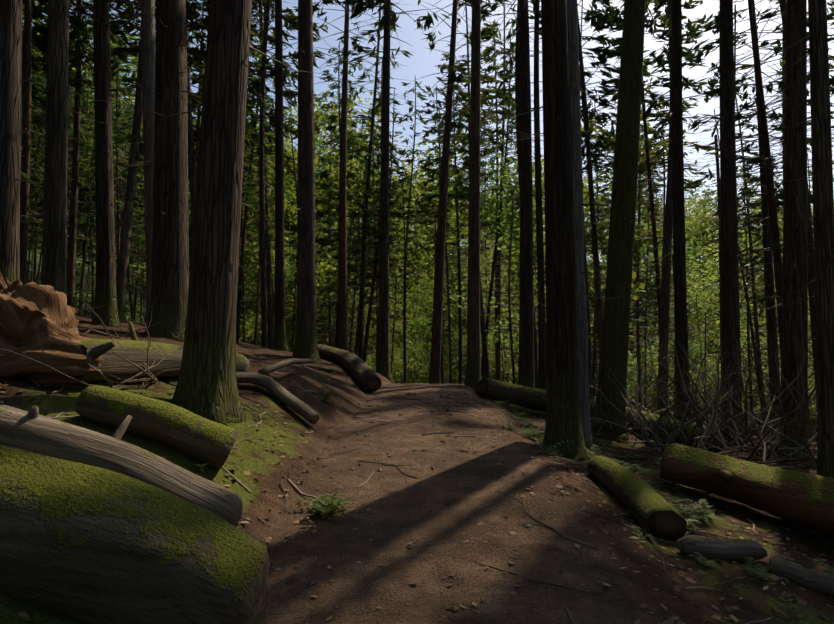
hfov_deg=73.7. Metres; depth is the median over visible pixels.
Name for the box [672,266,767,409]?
broadleaf tree
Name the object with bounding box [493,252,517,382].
conifer tree
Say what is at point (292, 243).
conifer tree
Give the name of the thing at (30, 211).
conifer tree
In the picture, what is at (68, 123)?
tree wood
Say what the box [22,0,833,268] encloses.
sky
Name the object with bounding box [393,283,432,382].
broadleaf tree
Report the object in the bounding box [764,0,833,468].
tree
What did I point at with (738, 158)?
conifer tree
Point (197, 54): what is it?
conifer tree
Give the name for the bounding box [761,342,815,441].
broadleaf tree
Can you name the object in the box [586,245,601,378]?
conifer tree
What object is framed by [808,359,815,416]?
broadleaf tree
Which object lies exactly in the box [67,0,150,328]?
tree
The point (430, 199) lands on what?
conifer tree
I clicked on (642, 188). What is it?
tree wood
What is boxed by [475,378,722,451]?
log
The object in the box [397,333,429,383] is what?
broadleaf tree
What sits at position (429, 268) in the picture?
tree wood
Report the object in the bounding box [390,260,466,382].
broadleaf tree
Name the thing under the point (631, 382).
broadleaf tree
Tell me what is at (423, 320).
broadleaf tree
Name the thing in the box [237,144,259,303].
conifer tree
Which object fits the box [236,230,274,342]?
broadleaf tree
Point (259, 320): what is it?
broadleaf tree
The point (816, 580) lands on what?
log debris
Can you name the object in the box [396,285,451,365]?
broadleaf tree
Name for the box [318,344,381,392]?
log
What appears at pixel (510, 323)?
tree sapling
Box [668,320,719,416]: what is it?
broadleaf tree
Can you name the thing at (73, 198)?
conifer tree
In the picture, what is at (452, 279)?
broadleaf tree
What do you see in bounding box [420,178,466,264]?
tree wood
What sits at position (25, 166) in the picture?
conifer tree
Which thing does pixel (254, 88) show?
conifer tree
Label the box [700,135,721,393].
conifer tree
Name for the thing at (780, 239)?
conifer tree
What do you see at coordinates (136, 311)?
tree sapling
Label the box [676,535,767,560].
log splinter
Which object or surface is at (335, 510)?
ferns
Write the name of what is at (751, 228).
conifer tree
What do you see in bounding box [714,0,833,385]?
conifer tree
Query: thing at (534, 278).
tree wood
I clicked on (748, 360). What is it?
conifer tree
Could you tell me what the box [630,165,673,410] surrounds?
conifer tree
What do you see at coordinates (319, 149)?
tree wood
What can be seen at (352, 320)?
conifer tree
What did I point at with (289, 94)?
conifer tree
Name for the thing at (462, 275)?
broadleaf tree
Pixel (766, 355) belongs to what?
broadleaf tree
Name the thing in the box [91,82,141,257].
conifer tree
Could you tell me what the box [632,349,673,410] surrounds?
broadleaf tree
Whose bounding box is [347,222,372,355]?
conifer tree
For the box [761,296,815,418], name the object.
broadleaf tree
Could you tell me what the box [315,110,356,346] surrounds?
conifer tree
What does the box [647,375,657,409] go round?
tree sapling
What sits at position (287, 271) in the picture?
broadleaf tree
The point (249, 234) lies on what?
conifer tree
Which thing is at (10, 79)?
tree
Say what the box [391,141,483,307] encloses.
tree wood
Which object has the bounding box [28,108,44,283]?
conifer tree
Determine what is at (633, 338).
broadleaf tree
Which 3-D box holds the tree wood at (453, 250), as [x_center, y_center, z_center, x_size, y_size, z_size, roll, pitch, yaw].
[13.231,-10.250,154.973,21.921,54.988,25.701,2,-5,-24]
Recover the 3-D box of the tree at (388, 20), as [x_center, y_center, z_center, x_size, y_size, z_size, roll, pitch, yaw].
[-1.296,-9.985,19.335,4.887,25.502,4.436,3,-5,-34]
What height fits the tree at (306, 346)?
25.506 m
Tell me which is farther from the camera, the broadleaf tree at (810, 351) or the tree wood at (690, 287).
the tree wood at (690, 287)
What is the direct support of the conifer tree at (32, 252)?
on the terrain
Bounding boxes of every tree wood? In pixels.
[21,20,126,226]
[21,21,130,167]
[22,1,113,87]
[29,10,142,215]
[31,0,136,148]
[85,27,142,219]
[115,22,196,289]
[122,98,295,250]
[136,108,268,243]
[194,142,290,254]
[246,99,326,294]
[267,165,296,253]
[268,194,415,315]
[273,106,297,191]
[285,109,407,296]
[288,86,413,257]
[290,139,389,256]
[291,109,362,235]
[315,92,438,282]
[315,144,337,170]
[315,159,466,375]
[346,198,446,319]
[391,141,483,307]
[397,146,467,287]
[399,180,436,236]
[403,200,490,307]
[410,121,511,283]
[418,164,489,264]
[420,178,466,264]
[423,182,505,346]
[452,233,517,300]
[460,203,512,352]
[461,159,504,251]
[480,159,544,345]
[482,165,514,245]
[482,167,598,320]
[484,179,533,269]
[489,175,608,293]
[493,244,588,310]
[584,190,655,277]
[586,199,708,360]
[589,216,710,402]
[595,165,612,200]
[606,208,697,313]
[636,149,685,220]
[636,179,662,271]
[636,197,710,255]
[637,172,665,214]
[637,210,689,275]
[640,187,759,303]
[642,171,662,215]
[650,216,702,249]
[660,209,762,381]
[665,174,716,235]
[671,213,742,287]
[684,181,713,228]
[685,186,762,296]
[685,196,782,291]
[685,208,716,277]
[687,178,813,306]
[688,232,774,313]
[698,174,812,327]
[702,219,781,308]
[713,167,780,228]
[716,194,814,424]
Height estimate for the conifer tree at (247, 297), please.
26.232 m
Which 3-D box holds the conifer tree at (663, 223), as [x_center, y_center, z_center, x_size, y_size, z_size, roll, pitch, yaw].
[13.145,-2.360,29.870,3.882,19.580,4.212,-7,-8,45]
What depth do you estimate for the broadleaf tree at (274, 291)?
67.84 m
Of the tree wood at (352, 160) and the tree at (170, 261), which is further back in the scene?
the tree wood at (352, 160)
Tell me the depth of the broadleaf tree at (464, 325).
53.61 m
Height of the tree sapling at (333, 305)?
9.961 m
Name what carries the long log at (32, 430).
on the terrain
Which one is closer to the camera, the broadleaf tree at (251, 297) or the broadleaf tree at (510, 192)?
the broadleaf tree at (510, 192)
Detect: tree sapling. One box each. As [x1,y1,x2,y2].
[20,172,36,221]
[27,245,36,282]
[66,200,94,309]
[75,292,90,314]
[78,274,95,314]
[124,265,144,321]
[126,295,145,323]
[145,198,192,295]
[236,263,254,317]
[285,257,296,350]
[316,290,353,346]
[357,313,375,364]
[486,194,536,383]
[490,341,511,380]
[586,223,645,372]
[591,289,637,391]
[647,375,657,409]
[696,311,719,426]
[747,380,769,423]
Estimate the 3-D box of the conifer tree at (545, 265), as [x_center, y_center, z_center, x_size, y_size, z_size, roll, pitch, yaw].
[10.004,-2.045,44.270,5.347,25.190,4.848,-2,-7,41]
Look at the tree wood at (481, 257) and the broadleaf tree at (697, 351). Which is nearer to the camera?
the broadleaf tree at (697, 351)
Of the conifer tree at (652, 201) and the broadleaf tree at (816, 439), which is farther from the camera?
the broadleaf tree at (816, 439)
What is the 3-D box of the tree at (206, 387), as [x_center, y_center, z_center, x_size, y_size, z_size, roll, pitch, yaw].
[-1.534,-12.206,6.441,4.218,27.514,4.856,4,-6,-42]
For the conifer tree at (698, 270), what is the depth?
52.35 m
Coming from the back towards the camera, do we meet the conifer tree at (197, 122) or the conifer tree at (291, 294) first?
the conifer tree at (291, 294)
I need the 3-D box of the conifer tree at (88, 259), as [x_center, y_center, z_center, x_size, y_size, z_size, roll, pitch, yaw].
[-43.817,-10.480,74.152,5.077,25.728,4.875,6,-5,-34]
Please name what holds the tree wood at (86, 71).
on the terrain
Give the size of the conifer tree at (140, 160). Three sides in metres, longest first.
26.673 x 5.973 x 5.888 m
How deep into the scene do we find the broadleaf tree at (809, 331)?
35.64 m
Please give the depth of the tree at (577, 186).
7.69 m
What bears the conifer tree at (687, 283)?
on the terrain
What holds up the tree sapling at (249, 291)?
on the terrain
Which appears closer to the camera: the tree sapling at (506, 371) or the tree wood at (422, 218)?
the tree sapling at (506, 371)
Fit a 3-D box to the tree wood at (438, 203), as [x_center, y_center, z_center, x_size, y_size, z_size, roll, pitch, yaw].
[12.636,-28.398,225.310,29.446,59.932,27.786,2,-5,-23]
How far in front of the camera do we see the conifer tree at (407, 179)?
38.54 m
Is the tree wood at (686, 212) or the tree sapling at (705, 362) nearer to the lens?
the tree sapling at (705, 362)
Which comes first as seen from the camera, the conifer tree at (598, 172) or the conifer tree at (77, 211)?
the conifer tree at (598, 172)
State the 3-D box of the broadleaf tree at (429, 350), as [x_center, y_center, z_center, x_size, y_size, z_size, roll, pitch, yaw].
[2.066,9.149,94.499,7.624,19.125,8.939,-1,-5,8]
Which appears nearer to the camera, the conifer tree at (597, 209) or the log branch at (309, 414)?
the log branch at (309, 414)
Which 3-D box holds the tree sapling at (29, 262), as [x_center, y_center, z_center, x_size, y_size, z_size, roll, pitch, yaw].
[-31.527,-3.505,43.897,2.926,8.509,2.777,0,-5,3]
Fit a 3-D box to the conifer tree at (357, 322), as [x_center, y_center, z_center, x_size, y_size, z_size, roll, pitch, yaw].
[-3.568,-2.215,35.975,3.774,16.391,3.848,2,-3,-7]
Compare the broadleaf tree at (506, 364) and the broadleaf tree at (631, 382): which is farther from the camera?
the broadleaf tree at (631, 382)
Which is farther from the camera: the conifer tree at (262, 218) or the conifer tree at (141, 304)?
the conifer tree at (141, 304)
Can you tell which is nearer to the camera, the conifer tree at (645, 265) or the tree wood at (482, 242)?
the conifer tree at (645, 265)
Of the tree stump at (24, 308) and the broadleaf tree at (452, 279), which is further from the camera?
the broadleaf tree at (452, 279)
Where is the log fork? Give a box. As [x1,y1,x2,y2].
[258,358,313,374]
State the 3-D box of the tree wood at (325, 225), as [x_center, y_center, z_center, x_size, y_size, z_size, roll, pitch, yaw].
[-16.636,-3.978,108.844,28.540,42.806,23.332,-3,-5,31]
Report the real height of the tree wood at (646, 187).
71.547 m
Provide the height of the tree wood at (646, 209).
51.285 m
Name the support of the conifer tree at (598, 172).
on the terrain
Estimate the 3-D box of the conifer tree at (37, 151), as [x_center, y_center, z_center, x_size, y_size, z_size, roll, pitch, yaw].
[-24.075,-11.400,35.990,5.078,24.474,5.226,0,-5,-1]
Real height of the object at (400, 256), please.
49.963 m
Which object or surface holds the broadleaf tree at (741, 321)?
on the terrain
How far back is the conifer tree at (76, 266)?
64.94 m
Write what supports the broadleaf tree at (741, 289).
on the terrain
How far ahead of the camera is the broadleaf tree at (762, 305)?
117.03 m
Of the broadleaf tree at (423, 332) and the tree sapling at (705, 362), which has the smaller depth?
the tree sapling at (705, 362)
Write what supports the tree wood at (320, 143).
on the terrain
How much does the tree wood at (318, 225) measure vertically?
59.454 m
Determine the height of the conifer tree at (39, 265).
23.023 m
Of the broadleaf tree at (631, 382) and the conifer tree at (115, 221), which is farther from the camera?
the broadleaf tree at (631, 382)
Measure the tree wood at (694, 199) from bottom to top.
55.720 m
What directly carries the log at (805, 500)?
on the terrain
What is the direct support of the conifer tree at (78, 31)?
on the terrain
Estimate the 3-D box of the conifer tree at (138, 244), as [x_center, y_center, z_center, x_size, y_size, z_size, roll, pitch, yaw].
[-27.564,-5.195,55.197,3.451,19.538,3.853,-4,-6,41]
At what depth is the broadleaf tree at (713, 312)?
120.81 m
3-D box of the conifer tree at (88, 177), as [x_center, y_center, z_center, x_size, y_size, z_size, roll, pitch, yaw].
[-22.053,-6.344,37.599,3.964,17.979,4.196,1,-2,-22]
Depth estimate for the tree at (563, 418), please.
7.17 m
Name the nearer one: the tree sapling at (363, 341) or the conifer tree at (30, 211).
the conifer tree at (30, 211)
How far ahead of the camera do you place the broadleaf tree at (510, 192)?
31.74 m
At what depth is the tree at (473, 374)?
15.55 m
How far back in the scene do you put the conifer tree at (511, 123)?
30.94 m
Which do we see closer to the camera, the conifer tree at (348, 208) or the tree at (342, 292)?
the tree at (342, 292)
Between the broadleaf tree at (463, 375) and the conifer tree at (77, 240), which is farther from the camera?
the broadleaf tree at (463, 375)
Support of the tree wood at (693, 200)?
on the terrain
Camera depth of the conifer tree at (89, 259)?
56.48 m
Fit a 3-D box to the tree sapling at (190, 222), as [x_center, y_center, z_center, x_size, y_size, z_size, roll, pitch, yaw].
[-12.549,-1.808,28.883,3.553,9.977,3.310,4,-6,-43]
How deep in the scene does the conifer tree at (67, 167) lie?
29.00 m
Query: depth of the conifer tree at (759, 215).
28.25 m
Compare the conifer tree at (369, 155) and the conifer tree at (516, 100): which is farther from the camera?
the conifer tree at (369, 155)
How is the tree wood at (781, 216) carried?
on the terrain
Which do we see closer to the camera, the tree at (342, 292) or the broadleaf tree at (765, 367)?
the tree at (342, 292)
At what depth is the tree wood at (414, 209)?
200.49 m
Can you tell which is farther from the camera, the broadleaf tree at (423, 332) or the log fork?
the broadleaf tree at (423, 332)
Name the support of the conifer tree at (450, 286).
on the terrain
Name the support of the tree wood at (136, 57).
on the terrain
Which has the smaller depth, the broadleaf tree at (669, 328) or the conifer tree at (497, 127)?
the conifer tree at (497, 127)
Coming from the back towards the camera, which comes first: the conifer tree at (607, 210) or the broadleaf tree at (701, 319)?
the broadleaf tree at (701, 319)
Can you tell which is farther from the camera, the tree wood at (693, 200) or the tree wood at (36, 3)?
the tree wood at (693, 200)
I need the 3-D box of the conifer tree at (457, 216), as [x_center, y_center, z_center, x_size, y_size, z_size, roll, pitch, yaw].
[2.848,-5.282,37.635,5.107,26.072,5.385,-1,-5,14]
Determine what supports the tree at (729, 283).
on the terrain
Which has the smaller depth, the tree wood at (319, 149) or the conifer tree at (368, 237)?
the conifer tree at (368, 237)
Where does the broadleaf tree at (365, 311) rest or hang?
on the terrain
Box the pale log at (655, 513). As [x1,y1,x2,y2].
[587,455,686,540]
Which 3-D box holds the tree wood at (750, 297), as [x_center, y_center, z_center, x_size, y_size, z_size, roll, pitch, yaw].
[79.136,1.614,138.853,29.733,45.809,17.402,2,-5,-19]
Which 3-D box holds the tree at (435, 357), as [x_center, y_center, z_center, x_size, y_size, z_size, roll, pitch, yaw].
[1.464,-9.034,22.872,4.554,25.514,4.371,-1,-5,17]
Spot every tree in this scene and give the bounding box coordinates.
[0,0,49,289]
[20,0,70,285]
[20,0,113,260]
[20,0,117,293]
[20,4,46,194]
[20,19,85,282]
[20,30,87,258]
[20,51,45,215]
[20,54,45,245]
[20,85,69,279]
[20,196,38,255]
[22,0,140,307]
[22,12,47,131]
[27,186,41,282]
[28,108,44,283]
[28,151,43,284]
[31,65,92,262]
[35,114,73,257]
[36,0,93,230]
[66,66,94,284]
[66,132,86,256]
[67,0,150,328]
[67,10,127,314]
[67,86,122,315]
[67,170,94,276]
[67,186,87,314]
[77,0,203,320]
[77,150,95,300]
[78,172,95,309]
[79,173,95,307]
[80,56,139,241]
[84,85,140,276]
[90,66,145,321]
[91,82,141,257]
[93,44,141,302]
[107,0,203,341]
[110,0,155,322]
[110,0,261,237]
[114,47,188,231]
[114,108,144,318]
[115,85,144,282]
[115,123,144,320]
[120,161,145,323]
[120,168,145,322]
[123,0,321,423]
[129,204,145,280]
[134,156,252,288]
[136,0,249,274]
[141,0,155,325]
[143,262,144,318]
[189,212,291,324]
[190,10,286,267]
[192,0,297,347]
[236,0,297,341]
[236,121,257,314]
[236,158,258,320]
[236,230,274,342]
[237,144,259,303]
[237,235,274,343]
[238,105,258,342]
[238,138,336,320]
[240,188,260,339]
[242,231,295,346]
[242,292,295,344]
[243,100,274,345]
[244,0,327,347]
[245,147,274,345]
[245,219,274,337]
[246,77,399,306]
[250,259,321,347]
[252,190,286,329]
[254,190,296,252]
[257,0,296,351]
[273,291,349,351]
[282,0,348,364]
[284,129,337,334]
[284,232,296,351]
[285,248,296,346]
[285,265,389,345]
[286,285,294,350]
[287,244,334,336]
[292,1,395,350]
[295,225,332,342]
[315,41,378,347]
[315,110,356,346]
[316,209,351,345]
[316,234,375,352]
[316,267,407,368]
[317,189,338,342]
[319,296,375,367]
[322,0,450,383]
[323,3,421,359]
[323,159,375,339]
[329,123,375,351]
[332,154,378,354]
[346,107,403,371]
[347,58,410,362]
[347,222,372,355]
[348,294,425,382]
[350,142,403,369]
[359,267,418,383]
[368,90,412,370]
[368,335,414,383]
[372,78,439,383]
[373,289,424,379]
[389,320,423,383]
[390,164,419,383]
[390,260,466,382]
[390,281,399,374]
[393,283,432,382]
[395,274,466,379]
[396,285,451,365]
[397,262,456,345]
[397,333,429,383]
[403,86,480,383]
[407,327,429,383]
[409,106,467,383]
[409,315,444,383]
[410,267,456,359]
[411,284,466,382]
[412,285,467,383]
[413,0,508,383]
[414,254,467,360]
[416,263,518,379]
[417,268,434,381]
[418,55,489,383]
[422,216,457,381]
[424,1,503,378]
[431,223,444,378]
[433,0,514,388]
[444,252,490,323]
[444,294,509,383]
[445,138,611,364]
[445,170,492,341]
[453,237,517,376]
[460,1,543,380]
[461,20,518,373]
[461,251,537,381]
[462,37,533,378]
[464,158,504,377]
[480,0,587,387]
[480,295,518,377]
[481,0,545,387]
[483,247,606,349]
[487,0,622,460]
[489,302,536,378]
[490,308,536,383]
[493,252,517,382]
[499,104,545,349]
[502,84,692,346]
[511,0,629,453]
[513,164,545,313]
[515,0,546,389]
[533,0,662,355]
[533,287,655,374]
[542,0,613,398]
[581,80,643,396]
[584,103,613,395]
[585,0,664,441]
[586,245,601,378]
[590,266,645,385]
[591,0,698,415]
[599,46,667,407]
[602,0,719,416]
[606,58,672,410]
[626,352,643,407]
[627,329,669,405]
[627,355,643,398]
[628,319,699,400]
[628,324,699,412]
[629,295,673,393]
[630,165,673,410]
[631,96,698,417]
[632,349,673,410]
[635,331,673,401]
[641,292,745,366]
[643,286,720,417]
[643,303,694,414]
[645,0,709,423]
[653,199,711,386]
[655,176,699,355]
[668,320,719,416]
[668,333,720,423]
[669,300,719,389]
[670,254,675,416]
[670,330,710,403]
[671,255,694,422]
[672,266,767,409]
[682,0,833,375]
[684,0,831,438]
[687,310,718,421]
[688,0,783,440]
[688,289,759,347]
[689,309,778,428]
[689,343,766,424]
[690,109,778,436]
[690,274,764,423]
[691,4,760,374]
[693,297,710,425]
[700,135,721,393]
[701,64,782,426]
[701,286,815,428]
[701,345,757,418]
[703,304,765,405]
[709,312,767,424]
[710,265,763,347]
[710,327,814,419]
[712,165,768,428]
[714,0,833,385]
[733,0,833,405]
[736,1,833,441]
[739,247,766,340]
[740,0,833,477]
[741,279,778,384]
[753,234,817,442]
[754,153,812,373]
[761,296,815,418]
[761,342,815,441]
[762,278,811,347]
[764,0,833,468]
[779,312,816,410]
[807,154,817,435]
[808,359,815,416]
[812,0,833,208]
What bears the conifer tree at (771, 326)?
on the terrain
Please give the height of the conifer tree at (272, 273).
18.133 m
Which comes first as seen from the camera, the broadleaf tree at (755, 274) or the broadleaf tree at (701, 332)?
the broadleaf tree at (701, 332)
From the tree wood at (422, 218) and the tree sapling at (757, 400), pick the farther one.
the tree wood at (422, 218)
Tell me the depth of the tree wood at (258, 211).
100.89 m
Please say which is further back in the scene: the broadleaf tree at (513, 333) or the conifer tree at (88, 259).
the broadleaf tree at (513, 333)
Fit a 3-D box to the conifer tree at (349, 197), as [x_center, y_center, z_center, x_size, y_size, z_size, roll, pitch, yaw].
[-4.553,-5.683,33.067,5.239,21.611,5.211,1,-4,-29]
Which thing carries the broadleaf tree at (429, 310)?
on the terrain
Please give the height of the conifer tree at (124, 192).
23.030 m
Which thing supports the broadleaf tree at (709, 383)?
on the terrain
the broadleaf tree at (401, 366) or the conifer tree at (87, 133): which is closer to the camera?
the conifer tree at (87, 133)
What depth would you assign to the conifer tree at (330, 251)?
50.79 m
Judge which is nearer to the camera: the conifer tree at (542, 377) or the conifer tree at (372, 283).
the conifer tree at (542, 377)
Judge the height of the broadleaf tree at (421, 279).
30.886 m
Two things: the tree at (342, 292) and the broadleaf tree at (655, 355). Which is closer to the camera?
the tree at (342, 292)
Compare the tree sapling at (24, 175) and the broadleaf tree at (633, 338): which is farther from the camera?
the broadleaf tree at (633, 338)
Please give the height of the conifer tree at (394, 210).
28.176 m
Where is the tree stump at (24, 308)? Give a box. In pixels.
[0,272,103,387]
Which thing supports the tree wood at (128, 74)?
on the terrain
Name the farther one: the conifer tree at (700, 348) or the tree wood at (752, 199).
the tree wood at (752, 199)
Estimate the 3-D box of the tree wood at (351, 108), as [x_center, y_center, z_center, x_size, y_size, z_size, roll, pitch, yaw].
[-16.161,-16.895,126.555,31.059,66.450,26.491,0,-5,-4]
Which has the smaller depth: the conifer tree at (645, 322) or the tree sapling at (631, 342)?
the tree sapling at (631, 342)
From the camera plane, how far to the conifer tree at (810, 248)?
17.06 m
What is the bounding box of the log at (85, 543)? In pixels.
[0,445,269,623]
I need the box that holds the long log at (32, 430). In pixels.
[0,405,241,526]
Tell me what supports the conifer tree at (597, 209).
on the terrain
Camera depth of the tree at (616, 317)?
9.46 m
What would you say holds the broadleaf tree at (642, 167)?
on the terrain
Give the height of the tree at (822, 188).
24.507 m
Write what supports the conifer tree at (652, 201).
on the terrain
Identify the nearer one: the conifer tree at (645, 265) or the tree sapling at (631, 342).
the tree sapling at (631, 342)
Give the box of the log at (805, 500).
[660,443,833,536]
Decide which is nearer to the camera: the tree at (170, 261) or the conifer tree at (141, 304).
the tree at (170, 261)
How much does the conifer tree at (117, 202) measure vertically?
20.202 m
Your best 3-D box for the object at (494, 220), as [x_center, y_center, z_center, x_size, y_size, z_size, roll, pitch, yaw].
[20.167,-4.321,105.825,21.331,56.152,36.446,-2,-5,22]
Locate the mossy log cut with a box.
[75,385,237,469]
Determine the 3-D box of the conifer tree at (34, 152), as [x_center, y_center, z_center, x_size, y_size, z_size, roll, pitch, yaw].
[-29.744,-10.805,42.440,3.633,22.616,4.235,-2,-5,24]
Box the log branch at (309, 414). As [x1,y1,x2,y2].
[236,372,319,423]
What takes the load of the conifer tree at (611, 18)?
on the terrain
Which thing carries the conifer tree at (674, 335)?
on the terrain
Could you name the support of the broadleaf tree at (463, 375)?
on the terrain
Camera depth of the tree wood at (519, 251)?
116.54 m
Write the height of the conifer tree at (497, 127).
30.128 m
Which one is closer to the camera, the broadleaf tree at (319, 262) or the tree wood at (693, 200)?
the broadleaf tree at (319, 262)
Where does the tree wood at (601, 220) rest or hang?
on the terrain
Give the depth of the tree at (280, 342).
15.20 m
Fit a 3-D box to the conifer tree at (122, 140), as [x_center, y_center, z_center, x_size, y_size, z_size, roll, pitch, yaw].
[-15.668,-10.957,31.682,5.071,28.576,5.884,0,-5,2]
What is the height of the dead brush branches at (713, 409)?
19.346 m
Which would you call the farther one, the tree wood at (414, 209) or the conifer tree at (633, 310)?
the tree wood at (414, 209)
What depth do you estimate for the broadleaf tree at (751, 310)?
117.94 m
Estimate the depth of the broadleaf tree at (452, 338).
91.59 m
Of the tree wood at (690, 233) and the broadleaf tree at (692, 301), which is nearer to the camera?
the broadleaf tree at (692, 301)
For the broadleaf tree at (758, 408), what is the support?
on the terrain
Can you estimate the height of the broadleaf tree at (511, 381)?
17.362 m
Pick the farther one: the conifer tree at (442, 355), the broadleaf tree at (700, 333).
the broadleaf tree at (700, 333)
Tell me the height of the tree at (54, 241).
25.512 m
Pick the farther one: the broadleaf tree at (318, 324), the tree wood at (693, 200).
the tree wood at (693, 200)
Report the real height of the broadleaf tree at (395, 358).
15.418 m
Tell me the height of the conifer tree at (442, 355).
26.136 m
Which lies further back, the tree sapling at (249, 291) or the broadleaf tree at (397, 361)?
the broadleaf tree at (397, 361)
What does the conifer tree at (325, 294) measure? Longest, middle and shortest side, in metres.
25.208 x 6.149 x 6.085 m
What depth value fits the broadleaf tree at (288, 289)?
40.43 m
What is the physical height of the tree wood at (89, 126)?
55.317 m
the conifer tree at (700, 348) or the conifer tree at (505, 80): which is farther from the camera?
the conifer tree at (700, 348)
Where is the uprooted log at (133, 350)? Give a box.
[80,322,249,380]
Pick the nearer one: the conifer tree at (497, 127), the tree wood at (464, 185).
the conifer tree at (497, 127)
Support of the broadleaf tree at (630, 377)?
on the terrain
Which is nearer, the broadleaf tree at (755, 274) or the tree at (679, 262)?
the tree at (679, 262)
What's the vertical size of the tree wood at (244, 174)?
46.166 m
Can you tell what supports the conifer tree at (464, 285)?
on the terrain
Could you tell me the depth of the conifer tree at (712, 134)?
18.16 m
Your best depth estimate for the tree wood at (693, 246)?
174.84 m
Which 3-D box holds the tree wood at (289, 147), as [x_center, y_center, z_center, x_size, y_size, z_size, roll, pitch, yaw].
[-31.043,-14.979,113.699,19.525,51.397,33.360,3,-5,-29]
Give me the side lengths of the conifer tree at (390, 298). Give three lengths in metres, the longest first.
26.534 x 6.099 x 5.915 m
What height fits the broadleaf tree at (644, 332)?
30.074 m
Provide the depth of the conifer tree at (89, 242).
63.68 m
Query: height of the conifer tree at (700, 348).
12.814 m
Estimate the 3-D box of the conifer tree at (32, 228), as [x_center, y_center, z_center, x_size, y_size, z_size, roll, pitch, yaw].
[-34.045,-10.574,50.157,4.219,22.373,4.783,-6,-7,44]
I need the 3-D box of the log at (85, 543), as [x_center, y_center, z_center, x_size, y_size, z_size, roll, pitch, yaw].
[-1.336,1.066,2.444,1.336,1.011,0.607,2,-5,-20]
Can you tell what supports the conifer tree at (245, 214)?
on the terrain
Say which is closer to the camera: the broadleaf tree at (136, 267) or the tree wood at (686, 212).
the broadleaf tree at (136, 267)
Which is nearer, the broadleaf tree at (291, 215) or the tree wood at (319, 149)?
the broadleaf tree at (291, 215)
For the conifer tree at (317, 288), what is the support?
on the terrain
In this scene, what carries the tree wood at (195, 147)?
on the terrain
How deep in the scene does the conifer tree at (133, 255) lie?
58.14 m
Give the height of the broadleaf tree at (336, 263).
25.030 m
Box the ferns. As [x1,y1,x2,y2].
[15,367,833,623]
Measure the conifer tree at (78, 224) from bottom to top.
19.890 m
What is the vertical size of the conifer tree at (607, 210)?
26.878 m
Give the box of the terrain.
[0,224,833,623]
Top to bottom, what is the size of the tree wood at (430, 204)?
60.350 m
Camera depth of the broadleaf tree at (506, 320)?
113.41 m
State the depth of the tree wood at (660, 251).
114.38 m
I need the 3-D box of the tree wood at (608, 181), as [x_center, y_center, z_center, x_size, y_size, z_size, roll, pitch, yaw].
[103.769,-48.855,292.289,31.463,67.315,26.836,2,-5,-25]
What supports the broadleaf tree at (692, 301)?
on the terrain
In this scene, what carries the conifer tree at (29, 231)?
on the terrain
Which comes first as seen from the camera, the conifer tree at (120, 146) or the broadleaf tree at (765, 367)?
the conifer tree at (120, 146)
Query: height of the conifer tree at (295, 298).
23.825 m
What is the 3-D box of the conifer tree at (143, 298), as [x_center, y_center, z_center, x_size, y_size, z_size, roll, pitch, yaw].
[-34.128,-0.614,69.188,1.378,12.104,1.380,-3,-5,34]
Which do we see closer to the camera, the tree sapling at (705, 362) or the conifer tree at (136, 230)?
the tree sapling at (705, 362)
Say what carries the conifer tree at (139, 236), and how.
on the terrain
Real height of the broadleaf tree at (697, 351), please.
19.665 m
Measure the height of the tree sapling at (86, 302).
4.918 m
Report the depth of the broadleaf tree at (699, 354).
67.03 m
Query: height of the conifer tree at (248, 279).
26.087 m
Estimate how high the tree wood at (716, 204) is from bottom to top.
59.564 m
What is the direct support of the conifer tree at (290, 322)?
on the terrain
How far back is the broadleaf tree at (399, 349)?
76.77 m
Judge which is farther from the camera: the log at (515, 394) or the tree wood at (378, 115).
the tree wood at (378, 115)
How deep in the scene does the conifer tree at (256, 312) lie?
37.32 m
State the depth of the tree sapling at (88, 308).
40.95 m
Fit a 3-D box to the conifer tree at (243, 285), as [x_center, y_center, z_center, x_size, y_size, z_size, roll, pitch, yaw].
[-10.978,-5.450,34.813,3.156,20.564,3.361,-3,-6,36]
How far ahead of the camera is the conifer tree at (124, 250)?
20.06 m
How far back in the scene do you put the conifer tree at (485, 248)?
56.77 m
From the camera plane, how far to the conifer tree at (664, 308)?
21.13 m
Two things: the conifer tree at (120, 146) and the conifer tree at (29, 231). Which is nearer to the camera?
the conifer tree at (120, 146)
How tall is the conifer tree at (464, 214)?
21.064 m
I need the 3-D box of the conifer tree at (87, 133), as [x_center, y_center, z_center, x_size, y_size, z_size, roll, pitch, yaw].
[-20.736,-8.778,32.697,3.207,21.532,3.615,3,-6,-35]
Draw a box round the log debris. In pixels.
[769,557,833,596]
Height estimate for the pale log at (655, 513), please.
0.374 m
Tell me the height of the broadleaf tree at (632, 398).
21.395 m
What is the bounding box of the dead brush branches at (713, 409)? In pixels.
[0,284,833,469]
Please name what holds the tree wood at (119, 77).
on the terrain

